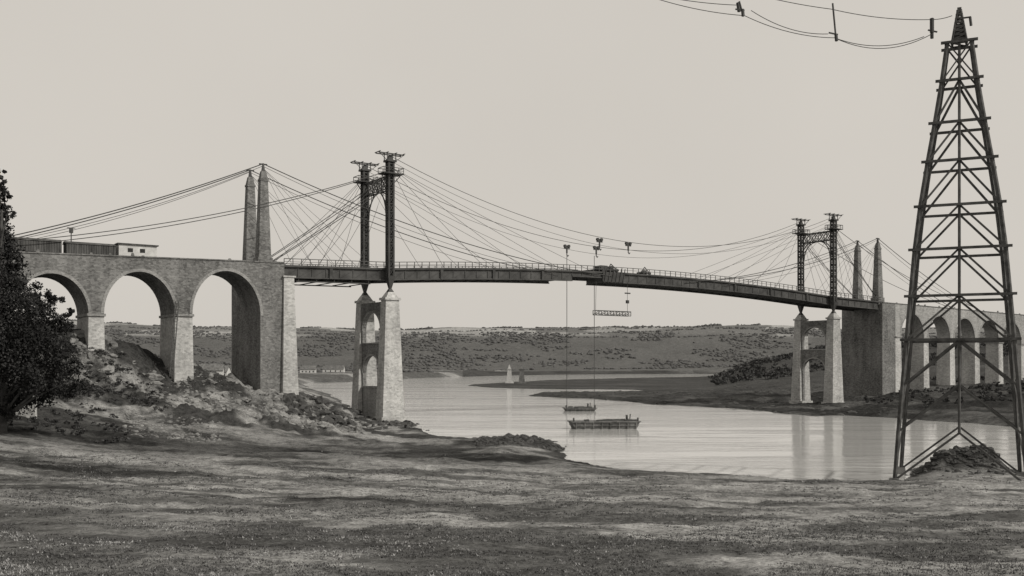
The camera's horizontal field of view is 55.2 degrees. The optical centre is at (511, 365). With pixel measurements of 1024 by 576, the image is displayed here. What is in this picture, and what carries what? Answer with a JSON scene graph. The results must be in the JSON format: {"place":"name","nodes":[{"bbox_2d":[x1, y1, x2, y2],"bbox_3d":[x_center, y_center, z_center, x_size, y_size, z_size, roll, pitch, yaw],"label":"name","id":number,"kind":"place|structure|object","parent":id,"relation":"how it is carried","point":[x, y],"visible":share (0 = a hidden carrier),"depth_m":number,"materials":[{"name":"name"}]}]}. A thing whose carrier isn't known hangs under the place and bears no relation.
{"place":"outdoors","nodes":[
{"label":"outdoors","id":0,"kind":"place"},
{"bbox_2d":[0,320,1023,575],"bbox_3d":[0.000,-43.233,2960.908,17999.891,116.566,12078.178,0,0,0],"label":"ground","id":1,"kind":"structure","parent":0,"point":[266,440],"depth_m":83.51,"materials":[{"name":"grey plant"}]},
{"bbox_2d":[15,396,36,418],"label":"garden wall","id":2,"kind":"structure","parent":1,"relation":"on","point":[28,415],"depth_m":127.94,"materials":[{"name":"stone"}]},
{"bbox_2d":[0,169,93,432],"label":"evergreen tree","id":3,"kind":"object","parent":1,"relation":"on","point":[20,354],"visible":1,"depth_m":109.67,"materials":[{"name":"black plant"}]},
{"bbox_2d":[8,321,167,442],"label":"bushes","id":4,"kind":"object","parent":1,"relation":"on","point":[99,388],"visible":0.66,"depth_m":152.59,"materials":[{"name":"grey plant"}]},
{"bbox_2d":[4,249,298,394],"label":"stone viaduct","id":5,"kind":"object","parent":1,"relation":"on","point":[264,348],"visible":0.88,"depth_m":186.08,"materials":[{"name":"grey stone"}]},
{"bbox_2d":[3,237,115,254],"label":"railway wagons","id":6,"kind":"object","parent":5,"relation":"on","point":[49,245],"visible":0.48,"depth_m":174.69,"materials":[{"name":"grey wood"}]},
{"bbox_2d":[67,227,74,240],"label":"signal post","id":7,"kind":"object","parent":5,"relation":"on","point":[70,230],"visible":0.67,"depth_m":177.66,"materials":[{"name":"grey metal"}]},
{"bbox_2d":[115,243,158,256],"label":"site hut","id":8,"kind":"object","parent":5,"relation":"on","point":[126,249],"visible":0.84,"depth_m":181.50,"materials":[{"name":"white wood"}]},
{"bbox_2d":[128,248,144,252],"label":"windows","id":9,"kind":"structure","parent":8,"relation":"in","point":[129,249],"depth_m":181.43,"materials":[{"name":"grey glass"}]},
{"bbox_2d":[169,301,178,376],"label":"ladder","id":10,"kind":"object","parent":5,"relation":"attached to","point":[174,318],"visible":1,"depth_m":181.47,"materials":[{"name":"black metal"}]},
{"bbox_2d":[193,362,224,374],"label":"farmhouse","id":11,"kind":"object","parent":1,"relation":"on","point":[218,368],"visible":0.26,"depth_m":518.48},
{"bbox_2d":[69,330,371,441],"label":"rubble bank","id":12,"kind":"structure","parent":1,"relation":"on","point":[157,379],"depth_m":171.03,"materials":[{"name":"grey stone"}]},
{"bbox_2d":[224,366,231,375],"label":"farmhouse","id":13,"kind":"object","parent":1,"relation":"on","point":[227,369],"visible":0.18,"depth_m":538.16,"materials":[{"name":"white paint"}]},
{"bbox_2d":[300,364,316,372],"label":"farmhouse","id":14,"kind":"object","parent":1,"relation":"on","point":[308,369],"visible":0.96,"depth_m":896.88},
{"bbox_2d":[322,364,344,371],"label":"farmhouse","id":15,"kind":"object","parent":1,"relation":"on","point":[333,368],"visible":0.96,"depth_m":926.58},
{"bbox_2d":[12,150,971,421],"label":"suspension bridge","id":16,"kind":"structure","parent":1,"relation":"on","point":[378,392],"depth_m":217.66,"materials":[{"name":"metal"}]},
{"bbox_2d":[583,264,625,282],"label":"winch carriage","id":17,"kind":"object","parent":16,"relation":"on","point":[615,277],"visible":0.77,"depth_m":244.56,"materials":[{"name":"paint"}]},
{"bbox_2d":[593,282,630,316],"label":"hoisted girder section","id":18,"kind":"object","parent":17,"relation":"hanging from","point":[616,312],"visible":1,"depth_m":244.12,"materials":[{"name":"paint"}]},
{"bbox_2d":[1,445,1001,533],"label":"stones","id":19,"kind":"object","parent":1,"relation":"on","point":[485,486],"visible":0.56,"depth_m":69.17,"materials":[{"name":"grey stone"}]},
{"bbox_2d":[67,319,1006,371],"bbox_3d":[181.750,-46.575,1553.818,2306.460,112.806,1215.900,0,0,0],"label":"distant trees","id":20,"kind":"object","parent":1,"relation":"on","point":[412,368],"visible":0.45,"depth_m":1819.52,"materials":[{"name":"grey plant"}]},
{"bbox_2d":[282,392,1021,476],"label":"shore rocks","id":21,"kind":"object","parent":1,"relation":"on","point":[305,407],"visible":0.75,"depth_m":146.94,"materials":[{"name":"grey stone"}]},
{"bbox_2d":[511,370,912,415],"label":"tidal rocks","id":22,"kind":"object","parent":1,"relation":"on","point":[735,402],"visible":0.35,"depth_m":314.92,"materials":[{"name":"grey stone"}]},
{"bbox_2d":[708,341,1023,407],"bbox_3d":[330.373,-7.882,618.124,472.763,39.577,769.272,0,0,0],"label":"woodland","id":23,"kind":"object","parent":1,"relation":"on","point":[773,372],"visible":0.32,"depth_m":508.86,"materials":[{"name":"grey plant"}]},
{"bbox_2d":[842,302,1023,395],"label":"stone viaduct","id":24,"kind":"object","parent":1,"relation":"on","point":[871,354],"visible":0.76,"depth_m":317.45,"materials":[{"name":"grey stone"}]},
{"bbox_2d":[889,7,1023,480],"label":"lattice tower","id":25,"kind":"structure","parent":1,"relation":"on","point":[959,35],"depth_m":99.11,"materials":[{"name":"black metal"}]},
{"bbox_2d":[661,0,951,48],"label":"aerial line","id":26,"kind":"object","parent":25,"relation":"attached to","point":[835,34],"visible":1,"depth_m":101.94,"materials":[{"name":"metal"}]},
{"bbox_2d":[0,0,1023,329],"label":"sky","id":27,"kind":"structure","parent":0,"point":[654,123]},
{"bbox_2d":[637,267,650,274],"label":"hand winch","id":28,"kind":"object","parent":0,"point":[646,272],"visible":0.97,"depth_m":252.55,"materials":[{"name":"paint"}]},
{"bbox_2d":[303,374,1023,479],"bbox_3d":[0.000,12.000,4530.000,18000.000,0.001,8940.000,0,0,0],"label":"water","id":29,"kind":"structure","parent":0,"point":[690,439],"depth_m":178.69,"materials":[{"name":"grey liquid"}]},
{"bbox_2d":[505,365,513,382],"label":"beacon tower","id":30,"kind":"structure","parent":29,"relation":"in","point":[509,376],"depth_m":638.39,"materials":[{"name":"stone"}]},
{"bbox_2d":[517,365,525,382],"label":"beacon tower","id":31,"kind":"structure","parent":29,"relation":"in","point":[521,377],"depth_m":628.40,"materials":[{"name":"grey stone"}]},
{"bbox_2d":[562,403,596,410],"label":"barge","id":32,"kind":"object","parent":29,"relation":"on","point":[577,408],"visible":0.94,"depth_m":258.38},
{"bbox_2d":[567,414,640,428],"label":"barge","id":33,"kind":"object","parent":29,"relation":"on","point":[627,423],"visible":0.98,"depth_m":185.52}
]}

